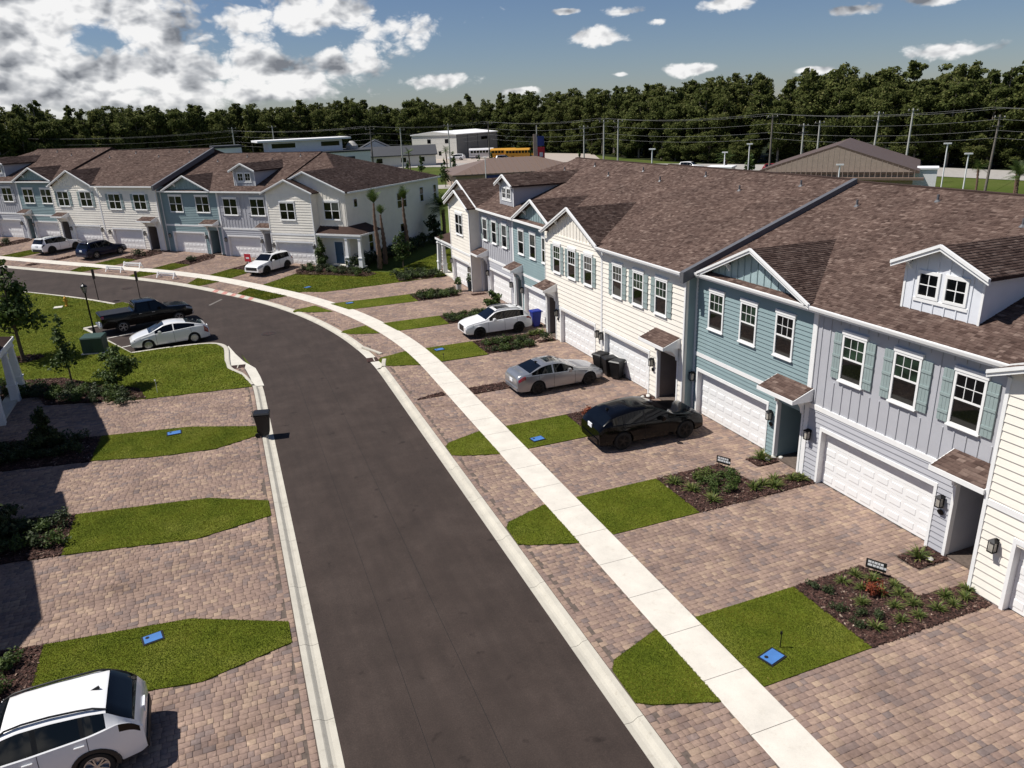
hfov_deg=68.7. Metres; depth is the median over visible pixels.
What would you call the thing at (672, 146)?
understory tree
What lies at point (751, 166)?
avenue tree
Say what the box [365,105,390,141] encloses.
forest tree
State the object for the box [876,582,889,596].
grass tuft
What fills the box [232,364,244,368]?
storm drain
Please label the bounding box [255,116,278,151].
forest tree
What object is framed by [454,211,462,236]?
window
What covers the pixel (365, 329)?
lawn
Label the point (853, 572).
grass tuft
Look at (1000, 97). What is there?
forest tree
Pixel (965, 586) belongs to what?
grass tuft
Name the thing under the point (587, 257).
window
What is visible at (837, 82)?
forest tree
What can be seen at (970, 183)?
lawn verge
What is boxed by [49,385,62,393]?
shrub
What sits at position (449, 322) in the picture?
mulch bed
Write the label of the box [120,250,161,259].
mulch bed
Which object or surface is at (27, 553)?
mulch bed
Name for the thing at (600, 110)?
forest tree
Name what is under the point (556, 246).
window
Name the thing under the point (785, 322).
window
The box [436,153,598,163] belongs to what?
parking lot
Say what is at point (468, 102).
forest tree
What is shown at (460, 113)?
forest tree
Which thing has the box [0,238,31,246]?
mulch bed
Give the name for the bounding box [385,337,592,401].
driveway
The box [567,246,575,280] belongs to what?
window
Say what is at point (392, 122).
forest tree
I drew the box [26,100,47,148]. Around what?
forest tree
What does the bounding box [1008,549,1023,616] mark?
garage door
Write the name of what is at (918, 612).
grass tuft
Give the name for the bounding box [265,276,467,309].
driveway
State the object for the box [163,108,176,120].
forest tree
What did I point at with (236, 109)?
forest tree
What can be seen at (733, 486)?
shrub
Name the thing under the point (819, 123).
power pole
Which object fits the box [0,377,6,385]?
shrub
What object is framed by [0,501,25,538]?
rounded shrub
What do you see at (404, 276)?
shrub
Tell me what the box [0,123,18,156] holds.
forest tree
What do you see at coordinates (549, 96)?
forest tree
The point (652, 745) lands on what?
kerb
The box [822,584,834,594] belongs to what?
shrub
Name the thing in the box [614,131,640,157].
understory tree
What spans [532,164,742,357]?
townhouse
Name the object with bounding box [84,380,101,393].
shrub
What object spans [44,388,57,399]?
shrub
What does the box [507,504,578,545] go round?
lawn
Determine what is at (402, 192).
palm tree
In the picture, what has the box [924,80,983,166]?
forest tree
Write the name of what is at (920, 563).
mulch bed
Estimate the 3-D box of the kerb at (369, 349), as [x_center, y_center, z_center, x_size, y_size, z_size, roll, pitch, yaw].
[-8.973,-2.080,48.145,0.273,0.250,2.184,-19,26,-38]
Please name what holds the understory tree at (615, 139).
on the forest floor
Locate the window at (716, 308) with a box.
[706,287,725,334]
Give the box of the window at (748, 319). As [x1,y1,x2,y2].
[737,297,758,347]
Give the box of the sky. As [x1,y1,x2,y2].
[0,0,1023,128]
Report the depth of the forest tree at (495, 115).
256.41 m
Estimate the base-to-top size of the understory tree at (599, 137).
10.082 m
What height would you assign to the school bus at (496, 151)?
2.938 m
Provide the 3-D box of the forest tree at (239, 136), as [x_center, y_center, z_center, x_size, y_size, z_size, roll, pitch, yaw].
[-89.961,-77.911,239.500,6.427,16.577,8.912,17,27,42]
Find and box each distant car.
[448,154,465,159]
[679,161,702,165]
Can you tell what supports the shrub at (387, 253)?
on the ground at (425, 251)
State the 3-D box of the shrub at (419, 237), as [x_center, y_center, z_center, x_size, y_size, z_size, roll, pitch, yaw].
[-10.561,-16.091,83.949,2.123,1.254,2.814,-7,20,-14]
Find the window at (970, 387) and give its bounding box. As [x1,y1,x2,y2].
[944,365,991,436]
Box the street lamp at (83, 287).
[80,283,95,332]
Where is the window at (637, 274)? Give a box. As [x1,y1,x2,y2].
[631,267,644,308]
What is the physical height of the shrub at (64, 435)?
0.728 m
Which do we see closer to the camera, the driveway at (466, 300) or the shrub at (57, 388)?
the shrub at (57, 388)
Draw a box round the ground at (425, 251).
[221,155,1023,731]
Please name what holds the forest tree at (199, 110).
on the forest floor
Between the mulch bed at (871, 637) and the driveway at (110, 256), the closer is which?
the mulch bed at (871, 637)
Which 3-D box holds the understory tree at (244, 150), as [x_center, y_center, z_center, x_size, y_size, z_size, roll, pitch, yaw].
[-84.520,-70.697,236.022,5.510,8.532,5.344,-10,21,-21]
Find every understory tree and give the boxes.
[239,143,254,152]
[241,146,250,152]
[246,143,260,151]
[371,136,380,140]
[493,129,501,147]
[500,138,512,147]
[515,135,529,147]
[529,131,546,148]
[544,130,550,151]
[546,132,561,152]
[552,130,568,152]
[561,136,580,152]
[567,134,587,152]
[588,142,600,154]
[593,133,608,152]
[602,137,612,153]
[611,130,623,156]
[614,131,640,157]
[642,138,651,155]
[648,141,656,157]
[653,140,664,158]
[657,148,670,160]
[662,131,686,160]
[677,134,702,161]
[692,130,728,163]
[717,147,728,162]
[726,134,746,161]
[727,137,745,163]
[738,134,764,163]
[764,132,787,159]
[771,145,787,161]
[781,140,800,158]
[800,127,827,152]
[870,141,884,147]
[888,130,919,158]
[915,137,941,165]
[919,124,952,164]
[948,145,962,164]
[955,146,981,165]
[959,130,994,168]
[988,129,1019,167]
[998,139,1023,167]
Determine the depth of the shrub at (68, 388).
41.89 m
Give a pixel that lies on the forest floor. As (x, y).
(762, 161)
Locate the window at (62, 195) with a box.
[56,190,70,206]
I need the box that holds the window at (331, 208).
[322,200,340,220]
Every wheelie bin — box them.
[251,409,269,437]
[529,308,542,326]
[591,350,609,369]
[601,354,617,375]
[608,358,625,378]
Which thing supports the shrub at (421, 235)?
on the ground at (425, 251)
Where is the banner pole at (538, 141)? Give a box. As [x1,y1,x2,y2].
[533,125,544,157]
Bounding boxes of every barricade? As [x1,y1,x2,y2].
[105,265,124,272]
[123,261,143,267]
[156,271,177,278]
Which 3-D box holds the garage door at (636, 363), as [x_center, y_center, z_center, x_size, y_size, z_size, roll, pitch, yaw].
[6.425,-1.277,40.863,0.070,2.164,4.650,-10,21,-20]
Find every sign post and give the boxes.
[91,269,98,299]
[134,271,139,296]
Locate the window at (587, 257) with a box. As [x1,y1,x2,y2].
[583,251,592,287]
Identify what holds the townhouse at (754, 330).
on the ground at (425, 251)
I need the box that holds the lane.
[438,185,450,187]
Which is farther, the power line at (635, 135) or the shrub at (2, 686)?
the power line at (635, 135)
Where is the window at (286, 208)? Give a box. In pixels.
[278,201,295,220]
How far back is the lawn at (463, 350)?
47.12 m
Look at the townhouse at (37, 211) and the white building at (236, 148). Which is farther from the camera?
the white building at (236, 148)
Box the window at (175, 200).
[167,194,183,212]
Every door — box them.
[0,220,24,237]
[37,222,60,236]
[75,226,102,241]
[80,340,92,352]
[91,339,102,351]
[115,230,144,248]
[175,232,206,252]
[230,236,261,257]
[278,243,315,264]
[335,242,344,263]
[456,259,468,286]
[493,271,510,302]
[528,288,545,324]
[564,312,593,357]
[609,335,647,389]
[700,373,766,448]
[821,434,933,539]
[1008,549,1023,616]
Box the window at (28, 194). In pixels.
[21,187,35,203]
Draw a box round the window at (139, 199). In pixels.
[131,192,147,210]
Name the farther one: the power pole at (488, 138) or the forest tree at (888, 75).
the power pole at (488, 138)
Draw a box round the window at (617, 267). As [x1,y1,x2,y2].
[611,261,622,299]
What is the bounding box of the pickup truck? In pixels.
[95,297,193,332]
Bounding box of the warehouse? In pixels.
[410,129,497,158]
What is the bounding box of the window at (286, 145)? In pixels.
[271,143,294,148]
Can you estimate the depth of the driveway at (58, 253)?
83.21 m
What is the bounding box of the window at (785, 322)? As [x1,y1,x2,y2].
[771,308,796,362]
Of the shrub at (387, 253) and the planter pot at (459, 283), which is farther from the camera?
the shrub at (387, 253)
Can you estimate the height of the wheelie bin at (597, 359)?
1.148 m
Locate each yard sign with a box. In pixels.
[716,455,730,465]
[865,558,886,576]
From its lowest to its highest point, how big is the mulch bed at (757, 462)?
0.158 m
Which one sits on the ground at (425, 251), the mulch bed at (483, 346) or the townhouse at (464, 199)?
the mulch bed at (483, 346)
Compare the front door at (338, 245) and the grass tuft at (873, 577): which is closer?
the grass tuft at (873, 577)
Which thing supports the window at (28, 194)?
in the townhouse at (37, 211)
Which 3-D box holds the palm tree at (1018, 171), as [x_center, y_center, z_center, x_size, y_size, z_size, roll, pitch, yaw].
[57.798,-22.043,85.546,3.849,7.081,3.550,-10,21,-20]
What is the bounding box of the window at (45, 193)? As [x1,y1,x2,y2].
[39,187,52,203]
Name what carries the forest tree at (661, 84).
on the forest floor
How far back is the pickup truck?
55.43 m
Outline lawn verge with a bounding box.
[404,167,1013,189]
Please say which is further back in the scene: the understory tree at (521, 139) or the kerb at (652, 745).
the understory tree at (521, 139)
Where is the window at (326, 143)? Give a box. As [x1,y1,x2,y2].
[321,141,338,145]
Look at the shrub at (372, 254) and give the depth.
76.73 m
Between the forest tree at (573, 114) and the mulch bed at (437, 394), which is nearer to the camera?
the mulch bed at (437, 394)
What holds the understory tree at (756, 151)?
on the forest floor
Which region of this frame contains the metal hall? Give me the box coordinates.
[759,138,923,184]
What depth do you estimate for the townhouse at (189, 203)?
82.02 m
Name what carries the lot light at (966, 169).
on the ground at (425, 251)
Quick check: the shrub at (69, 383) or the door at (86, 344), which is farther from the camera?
the door at (86, 344)
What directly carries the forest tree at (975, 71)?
on the forest floor
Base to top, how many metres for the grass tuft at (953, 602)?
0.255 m
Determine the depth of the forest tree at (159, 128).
217.78 m
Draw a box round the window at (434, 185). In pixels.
[432,184,436,199]
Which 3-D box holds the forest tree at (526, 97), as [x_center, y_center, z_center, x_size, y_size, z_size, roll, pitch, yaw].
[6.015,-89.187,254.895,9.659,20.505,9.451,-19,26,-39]
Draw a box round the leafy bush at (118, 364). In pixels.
[91,344,141,386]
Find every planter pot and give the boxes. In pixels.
[454,276,461,291]
[466,273,471,290]
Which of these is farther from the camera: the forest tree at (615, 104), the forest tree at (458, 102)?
the forest tree at (458, 102)
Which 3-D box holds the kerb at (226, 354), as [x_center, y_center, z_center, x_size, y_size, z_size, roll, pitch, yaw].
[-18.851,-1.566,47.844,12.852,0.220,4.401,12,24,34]
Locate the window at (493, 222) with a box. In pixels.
[490,218,496,244]
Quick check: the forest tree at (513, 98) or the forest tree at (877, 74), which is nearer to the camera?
the forest tree at (877, 74)
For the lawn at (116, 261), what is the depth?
79.61 m
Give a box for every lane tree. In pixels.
[417,156,425,170]
[440,159,450,186]
[451,151,457,166]
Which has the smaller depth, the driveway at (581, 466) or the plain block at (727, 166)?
the driveway at (581, 466)
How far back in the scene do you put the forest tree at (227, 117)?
232.20 m
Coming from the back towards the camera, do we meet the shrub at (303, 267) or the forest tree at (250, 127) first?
the forest tree at (250, 127)
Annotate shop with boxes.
[445,156,564,185]
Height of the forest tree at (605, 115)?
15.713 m
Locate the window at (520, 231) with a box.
[517,227,524,255]
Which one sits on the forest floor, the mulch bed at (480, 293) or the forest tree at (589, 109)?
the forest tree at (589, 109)
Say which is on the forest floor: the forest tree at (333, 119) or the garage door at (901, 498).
the forest tree at (333, 119)
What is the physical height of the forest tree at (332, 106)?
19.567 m
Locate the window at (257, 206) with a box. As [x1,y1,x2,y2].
[248,197,266,216]
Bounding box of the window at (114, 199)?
[106,192,122,209]
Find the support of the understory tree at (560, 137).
on the forest floor
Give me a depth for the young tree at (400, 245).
73.25 m
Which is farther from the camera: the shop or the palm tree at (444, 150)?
the palm tree at (444, 150)
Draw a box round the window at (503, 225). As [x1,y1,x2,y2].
[501,222,506,249]
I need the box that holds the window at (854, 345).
[836,329,868,390]
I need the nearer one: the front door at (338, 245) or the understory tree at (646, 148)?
the front door at (338, 245)
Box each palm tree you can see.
[366,189,382,268]
[375,204,387,263]
[397,186,408,250]
[404,147,411,169]
[426,191,447,233]
[438,234,443,271]
[442,145,449,167]
[717,148,732,164]
[972,158,988,189]
[1006,159,1023,193]
[1007,158,1023,192]
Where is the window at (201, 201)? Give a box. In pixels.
[194,195,210,212]
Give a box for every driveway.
[0,237,34,242]
[0,239,33,255]
[0,367,256,441]
[0,424,272,518]
[0,496,292,649]
[1,248,75,266]
[26,248,148,270]
[84,250,216,275]
[115,613,320,767]
[139,254,255,284]
[201,263,322,293]
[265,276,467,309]
[303,291,505,330]
[347,322,552,359]
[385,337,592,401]
[412,371,659,449]
[448,413,789,535]
[511,467,967,684]
[622,569,1023,767]
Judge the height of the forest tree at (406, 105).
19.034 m
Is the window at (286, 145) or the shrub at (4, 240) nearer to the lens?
the shrub at (4, 240)
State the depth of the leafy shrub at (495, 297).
54.49 m
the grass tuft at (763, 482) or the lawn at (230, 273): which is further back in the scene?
the lawn at (230, 273)
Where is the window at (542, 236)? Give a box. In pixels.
[541,234,544,264]
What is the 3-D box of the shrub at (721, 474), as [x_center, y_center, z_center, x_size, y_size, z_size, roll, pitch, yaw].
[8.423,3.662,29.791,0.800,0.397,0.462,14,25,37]
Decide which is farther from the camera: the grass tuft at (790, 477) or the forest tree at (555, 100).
the forest tree at (555, 100)
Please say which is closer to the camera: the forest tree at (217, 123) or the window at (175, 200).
the window at (175, 200)
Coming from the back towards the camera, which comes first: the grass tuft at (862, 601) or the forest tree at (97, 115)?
the forest tree at (97, 115)
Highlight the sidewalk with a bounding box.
[0,256,843,767]
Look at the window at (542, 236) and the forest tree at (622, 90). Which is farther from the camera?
the forest tree at (622, 90)
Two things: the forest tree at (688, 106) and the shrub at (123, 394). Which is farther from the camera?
the forest tree at (688, 106)
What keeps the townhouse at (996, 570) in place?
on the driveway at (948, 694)
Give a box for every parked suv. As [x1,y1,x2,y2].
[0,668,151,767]
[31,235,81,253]
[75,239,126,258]
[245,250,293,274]
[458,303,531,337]
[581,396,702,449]
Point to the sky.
(86, 55)
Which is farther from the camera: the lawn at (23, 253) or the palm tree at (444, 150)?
the palm tree at (444, 150)
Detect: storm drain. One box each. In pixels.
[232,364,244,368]
[366,357,378,361]
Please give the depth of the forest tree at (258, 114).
244.63 m
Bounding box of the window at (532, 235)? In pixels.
[528,230,535,260]
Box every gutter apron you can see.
[228,346,263,385]
[357,349,381,368]
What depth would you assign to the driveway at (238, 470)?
31.54 m
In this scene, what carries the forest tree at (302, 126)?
on the forest floor
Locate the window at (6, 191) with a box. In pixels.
[0,186,13,201]
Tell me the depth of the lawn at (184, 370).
47.79 m
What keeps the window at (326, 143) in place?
in the white building at (332, 145)
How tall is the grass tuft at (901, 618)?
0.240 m
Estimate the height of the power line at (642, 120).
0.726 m
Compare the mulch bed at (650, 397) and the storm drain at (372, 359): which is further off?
the storm drain at (372, 359)
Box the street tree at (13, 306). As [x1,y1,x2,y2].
[0,259,52,358]
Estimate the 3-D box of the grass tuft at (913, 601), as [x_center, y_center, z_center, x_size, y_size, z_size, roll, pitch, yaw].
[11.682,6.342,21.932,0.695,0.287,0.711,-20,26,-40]
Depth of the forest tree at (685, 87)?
203.94 m
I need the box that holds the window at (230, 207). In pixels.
[221,197,238,215]
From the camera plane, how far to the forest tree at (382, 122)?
255.25 m
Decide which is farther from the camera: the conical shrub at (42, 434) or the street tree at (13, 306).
the street tree at (13, 306)
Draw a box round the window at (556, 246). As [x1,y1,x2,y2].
[552,241,560,274]
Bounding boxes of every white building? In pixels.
[209,144,241,152]
[251,136,370,161]
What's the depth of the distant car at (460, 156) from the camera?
223.12 m
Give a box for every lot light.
[649,148,655,162]
[747,143,752,169]
[941,143,951,186]
[962,153,972,188]
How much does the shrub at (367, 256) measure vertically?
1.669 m
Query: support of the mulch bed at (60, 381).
on the lawn at (184, 370)
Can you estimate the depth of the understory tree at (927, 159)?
146.31 m
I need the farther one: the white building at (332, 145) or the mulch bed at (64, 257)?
the white building at (332, 145)
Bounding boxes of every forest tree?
[0,106,15,126]
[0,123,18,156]
[3,104,29,125]
[5,117,45,155]
[10,104,33,143]
[25,110,47,124]
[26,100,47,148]
[31,120,68,148]
[37,107,55,119]
[41,119,83,147]
[57,117,83,142]
[62,105,76,134]
[73,109,93,141]
[74,120,97,147]
[87,108,114,143]
[91,122,113,147]
[99,106,124,136]
[108,116,142,149]
[117,105,133,116]
[122,108,154,148]
[136,106,164,148]
[144,105,167,136]
[145,107,170,148]
[159,110,197,148]
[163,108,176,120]
[164,114,173,148]
[184,107,209,147]
[193,105,212,139]
[203,112,234,147]
[217,109,239,144]
[228,103,246,134]
[228,113,241,142]
[240,107,258,148]
[240,110,261,151]
[242,103,261,148]
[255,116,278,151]
[256,107,278,139]
[273,107,301,138]
[291,99,309,129]
[294,105,314,137]
[306,104,323,137]
[308,109,329,137]
[314,102,325,114]
[322,100,344,129]
[323,109,349,147]
[336,100,343,142]
[342,96,362,111]
[343,111,357,142]
[344,102,366,141]
[356,113,384,142]
[358,99,367,117]
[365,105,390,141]
[375,113,392,144]
[380,104,390,121]
[387,108,402,145]
[394,112,411,143]
[400,100,416,138]
[407,102,437,139]
[409,97,421,106]
[422,99,431,118]
[428,102,437,116]
[428,105,444,131]
[440,108,447,123]
[442,104,456,129]
[452,105,467,129]
[453,100,462,107]
[462,93,471,108]
[462,104,481,128]
[463,101,478,109]
[476,106,492,129]
[477,98,494,118]
[488,108,505,147]
[495,93,504,108]
[495,99,506,125]
[495,101,516,147]
[507,92,520,141]
[509,98,541,140]
[520,90,537,139]
[530,95,547,146]
[539,110,553,148]
[541,92,554,104]
[541,99,552,131]
[547,102,568,151]
[550,91,563,108]
[559,88,582,130]
[562,95,585,141]
[565,96,584,136]
[578,92,594,152]
[580,96,597,152]
[586,88,594,95]
[588,88,615,138]
[591,92,608,153]
[601,102,625,152]
[604,93,625,152]
[612,85,620,98]
[618,94,641,133]
[619,85,630,94]
[621,87,640,99]
[624,101,652,157]
[638,91,647,153]
[642,86,671,154]
[642,94,673,158]
[643,83,651,139]
[645,84,662,147]
[657,83,666,92]
[662,103,687,159]
[666,86,683,107]
[679,79,695,101]
[679,80,701,104]
[683,92,696,131]
[683,95,697,133]
[685,85,712,141]
[691,88,713,161]
[694,77,717,126]
[704,75,743,134]
[707,90,739,162]
[726,72,744,102]
[732,83,751,134]
[737,71,762,137]
[741,74,771,127]
[742,92,774,161]
[745,89,777,158]
[763,99,799,162]
[766,78,776,137]
[780,76,799,132]
[786,69,830,153]
[789,73,829,133]
[795,67,818,102]
[820,90,855,145]
[821,69,853,130]
[824,62,859,78]
[837,72,874,138]
[844,74,857,92]
[844,88,880,143]
[866,82,907,147]
[867,66,912,133]
[870,71,884,87]
[891,71,917,140]
[898,59,930,128]
[899,84,943,157]
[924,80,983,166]
[928,79,944,115]
[929,63,967,95]
[938,79,959,121]
[941,59,987,159]
[961,77,991,164]
[963,86,1018,167]
[978,69,1001,120]
[981,68,1002,126]
[990,67,1018,165]
[1004,83,1023,160]
[1010,60,1023,163]
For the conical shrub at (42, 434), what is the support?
on the mulch bed at (90, 444)
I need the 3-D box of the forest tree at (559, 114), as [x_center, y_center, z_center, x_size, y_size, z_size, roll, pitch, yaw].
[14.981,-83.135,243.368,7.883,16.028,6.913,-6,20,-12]
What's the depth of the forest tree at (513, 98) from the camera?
255.09 m
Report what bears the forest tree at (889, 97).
on the forest floor
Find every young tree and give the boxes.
[44,313,77,382]
[391,231,413,266]
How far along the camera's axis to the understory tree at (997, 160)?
140.26 m
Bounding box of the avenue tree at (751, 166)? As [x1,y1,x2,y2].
[744,153,755,169]
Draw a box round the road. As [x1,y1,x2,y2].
[0,268,653,767]
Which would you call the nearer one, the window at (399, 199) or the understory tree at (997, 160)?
the window at (399, 199)
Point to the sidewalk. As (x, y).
(780, 734)
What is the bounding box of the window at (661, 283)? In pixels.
[653,275,668,318]
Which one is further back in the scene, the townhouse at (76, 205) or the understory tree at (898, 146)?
the understory tree at (898, 146)
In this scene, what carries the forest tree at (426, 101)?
on the forest floor
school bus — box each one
[469,148,495,158]
[490,148,504,156]
[504,148,532,156]
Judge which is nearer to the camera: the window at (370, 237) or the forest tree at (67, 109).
the window at (370, 237)
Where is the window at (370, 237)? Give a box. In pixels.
[368,234,374,251]
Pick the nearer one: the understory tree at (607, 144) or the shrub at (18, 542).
the shrub at (18, 542)
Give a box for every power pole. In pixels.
[365,128,374,161]
[400,128,403,167]
[443,124,451,167]
[484,122,492,157]
[579,125,588,157]
[599,120,608,158]
[613,120,622,160]
[767,115,777,165]
[798,123,808,153]
[815,121,824,148]
[873,111,883,144]
[906,108,918,155]
[983,115,1005,190]
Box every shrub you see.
[0,237,10,244]
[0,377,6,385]
[0,441,25,450]
[0,442,11,452]
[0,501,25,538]
[0,532,31,550]
[0,646,23,671]
[0,672,14,694]
[1,386,8,396]
[13,517,36,531]
[18,383,28,390]
[19,389,29,398]
[24,384,49,396]
[24,406,64,447]
[25,528,48,547]
[29,387,44,397]
[30,379,47,388]
[32,516,52,531]
[39,527,71,547]
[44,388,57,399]
[46,506,70,530]
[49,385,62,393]
[56,391,73,400]
[59,428,71,443]
[59,440,84,453]
[60,392,83,401]
[61,384,75,395]
[64,381,80,389]
[66,428,90,442]
[71,387,86,395]
[77,382,90,391]
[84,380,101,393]
[85,391,97,403]
[91,386,103,396]
[97,383,118,392]
[100,389,119,397]
[103,391,122,403]
[114,395,136,404]
[115,387,130,398]
[130,248,145,255]
[184,256,196,260]
[298,264,307,270]
[306,261,315,266]
[314,236,327,266]
[314,266,322,271]
[338,265,346,270]
[344,254,358,266]
[351,250,370,264]
[366,250,376,261]
[376,249,394,260]
[388,244,395,256]
[389,269,398,274]
[397,274,407,281]
[404,237,418,249]
[408,270,414,277]
[413,234,426,246]
[417,292,424,298]
[418,232,428,241]
[422,291,431,298]
[423,214,445,243]
[426,232,437,243]
[432,291,440,297]
[435,269,443,276]
[445,314,456,321]
[480,337,490,345]
[483,289,501,306]
[484,345,498,350]
[490,336,499,343]
[495,335,503,342]
[497,333,509,342]
[497,342,509,350]
[503,342,511,350]
[509,342,519,348]
[512,339,522,346]
[517,334,526,340]
[520,339,534,347]
[525,338,536,345]
[539,332,552,340]
[582,405,591,414]
[692,471,709,480]
[695,465,715,476]
[697,473,724,484]
[704,481,720,493]
[714,469,731,479]
[722,482,738,492]
[725,466,740,477]
[725,475,740,483]
[805,578,819,588]
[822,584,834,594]
[827,601,849,611]
[847,616,870,629]
[853,607,867,617]
[863,578,888,596]
[873,607,886,619]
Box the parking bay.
[89,318,244,361]
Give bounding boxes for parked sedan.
[505,355,602,394]
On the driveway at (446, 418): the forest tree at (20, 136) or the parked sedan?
the parked sedan
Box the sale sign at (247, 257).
[244,253,250,262]
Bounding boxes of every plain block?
[707,165,736,168]
[912,166,938,186]
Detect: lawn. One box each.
[0,292,251,401]
[2,249,38,257]
[30,618,291,690]
[61,497,271,554]
[71,266,100,271]
[91,425,256,460]
[95,258,135,264]
[129,271,158,276]
[152,263,188,269]
[188,278,218,285]
[211,269,246,277]
[238,287,285,299]
[263,248,451,292]
[293,306,332,312]
[331,294,417,308]
[341,325,378,334]
[379,351,419,365]
[384,316,448,330]
[426,341,487,361]
[446,431,499,455]
[506,414,587,448]
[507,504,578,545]
[576,478,698,534]
[612,629,720,705]
[696,586,871,686]
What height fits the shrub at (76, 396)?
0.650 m
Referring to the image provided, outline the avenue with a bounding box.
[400,163,1023,179]
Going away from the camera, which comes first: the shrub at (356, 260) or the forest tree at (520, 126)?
the shrub at (356, 260)
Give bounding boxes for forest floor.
[390,128,1012,170]
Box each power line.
[85,107,1023,138]
[98,119,1022,144]
[114,108,1013,138]
[119,130,1016,149]
[249,138,1020,146]
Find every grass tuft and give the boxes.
[532,328,542,334]
[662,473,684,484]
[680,480,701,491]
[703,491,722,502]
[744,478,765,490]
[752,448,773,460]
[755,477,772,486]
[763,472,782,482]
[767,477,784,490]
[782,471,803,480]
[795,472,808,481]
[833,573,851,585]
[844,566,866,579]
[847,594,871,606]
[853,579,868,590]
[861,569,882,580]
[866,617,891,632]
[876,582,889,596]
[884,597,905,609]
[888,577,903,588]
[889,586,914,598]
[892,611,910,623]
[901,544,935,561]
[902,596,922,607]
[908,607,928,620]
[924,599,947,611]
[934,586,953,599]
[944,595,963,609]
[955,589,975,603]
[956,581,974,591]
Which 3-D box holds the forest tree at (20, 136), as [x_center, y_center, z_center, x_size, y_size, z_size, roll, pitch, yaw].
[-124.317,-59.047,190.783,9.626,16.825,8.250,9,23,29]
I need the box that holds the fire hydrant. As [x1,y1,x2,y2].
[53,296,68,308]
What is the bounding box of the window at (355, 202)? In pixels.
[353,198,357,207]
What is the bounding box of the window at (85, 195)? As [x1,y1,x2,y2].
[78,190,93,206]
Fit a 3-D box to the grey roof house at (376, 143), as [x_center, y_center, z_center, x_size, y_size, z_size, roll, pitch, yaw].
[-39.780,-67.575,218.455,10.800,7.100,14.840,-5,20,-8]
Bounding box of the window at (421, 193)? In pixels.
[419,186,423,201]
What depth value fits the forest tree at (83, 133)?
201.87 m
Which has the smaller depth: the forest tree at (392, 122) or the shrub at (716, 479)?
the shrub at (716, 479)
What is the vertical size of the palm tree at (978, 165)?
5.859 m
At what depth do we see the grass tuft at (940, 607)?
21.66 m
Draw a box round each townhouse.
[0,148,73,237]
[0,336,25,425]
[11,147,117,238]
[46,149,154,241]
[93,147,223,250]
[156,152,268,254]
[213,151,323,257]
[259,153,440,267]
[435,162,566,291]
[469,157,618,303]
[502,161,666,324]
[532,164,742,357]
[596,170,857,406]
[689,181,1004,472]
[800,193,1023,569]
[967,363,1023,616]
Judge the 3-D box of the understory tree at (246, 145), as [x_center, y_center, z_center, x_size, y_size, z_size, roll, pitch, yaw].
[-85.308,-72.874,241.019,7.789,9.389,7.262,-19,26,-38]
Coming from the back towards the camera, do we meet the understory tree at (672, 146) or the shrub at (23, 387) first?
the understory tree at (672, 146)
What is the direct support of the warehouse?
on the ground at (425, 251)
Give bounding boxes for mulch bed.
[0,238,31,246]
[0,377,144,404]
[0,436,100,471]
[0,513,76,564]
[0,643,43,702]
[16,353,44,362]
[52,254,75,260]
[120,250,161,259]
[174,254,214,264]
[231,264,245,269]
[296,266,375,276]
[398,269,434,280]
[412,292,459,300]
[417,392,445,399]
[440,311,480,323]
[469,381,510,393]
[471,292,486,295]
[472,331,543,353]
[537,338,555,342]
[566,411,583,425]
[637,393,654,398]
[657,463,814,512]
[745,454,778,466]
[794,565,991,647]
[897,545,947,568]
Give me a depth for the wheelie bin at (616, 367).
41.01 m
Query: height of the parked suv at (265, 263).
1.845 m
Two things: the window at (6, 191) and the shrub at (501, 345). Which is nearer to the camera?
the shrub at (501, 345)
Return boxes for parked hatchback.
[129,318,209,349]
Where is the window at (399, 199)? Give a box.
[396,192,406,208]
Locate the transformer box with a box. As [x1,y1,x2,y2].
[79,332,109,354]
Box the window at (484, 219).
[481,216,487,241]
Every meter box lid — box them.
[141,630,164,646]
[166,430,181,435]
[529,435,545,441]
[757,647,786,666]
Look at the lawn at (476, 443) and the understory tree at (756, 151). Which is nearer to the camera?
the lawn at (476, 443)
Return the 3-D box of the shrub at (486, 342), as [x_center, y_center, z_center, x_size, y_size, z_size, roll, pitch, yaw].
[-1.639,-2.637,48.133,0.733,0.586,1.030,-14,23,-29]
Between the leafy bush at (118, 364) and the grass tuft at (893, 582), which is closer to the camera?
the grass tuft at (893, 582)
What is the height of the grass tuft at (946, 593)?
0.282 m
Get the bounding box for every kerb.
[0,265,362,348]
[30,292,114,303]
[85,329,131,352]
[132,343,253,384]
[253,385,344,767]
[362,346,382,354]
[377,367,681,767]
[381,358,385,366]
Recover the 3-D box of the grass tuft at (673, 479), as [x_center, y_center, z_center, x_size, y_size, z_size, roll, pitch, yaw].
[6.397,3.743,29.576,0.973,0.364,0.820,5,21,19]
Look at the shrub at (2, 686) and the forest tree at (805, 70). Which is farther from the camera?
the forest tree at (805, 70)
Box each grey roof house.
[359,140,388,147]
[361,144,437,166]
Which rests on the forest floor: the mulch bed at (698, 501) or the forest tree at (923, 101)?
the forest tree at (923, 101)
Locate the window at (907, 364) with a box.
[886,346,924,411]
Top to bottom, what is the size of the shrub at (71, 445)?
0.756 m
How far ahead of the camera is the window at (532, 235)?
51.64 m
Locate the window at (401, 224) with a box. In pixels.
[400,223,404,240]
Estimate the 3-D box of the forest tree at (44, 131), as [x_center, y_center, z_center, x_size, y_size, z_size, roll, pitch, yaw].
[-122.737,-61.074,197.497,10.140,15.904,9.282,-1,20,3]
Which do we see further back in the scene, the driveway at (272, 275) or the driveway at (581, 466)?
the driveway at (272, 275)

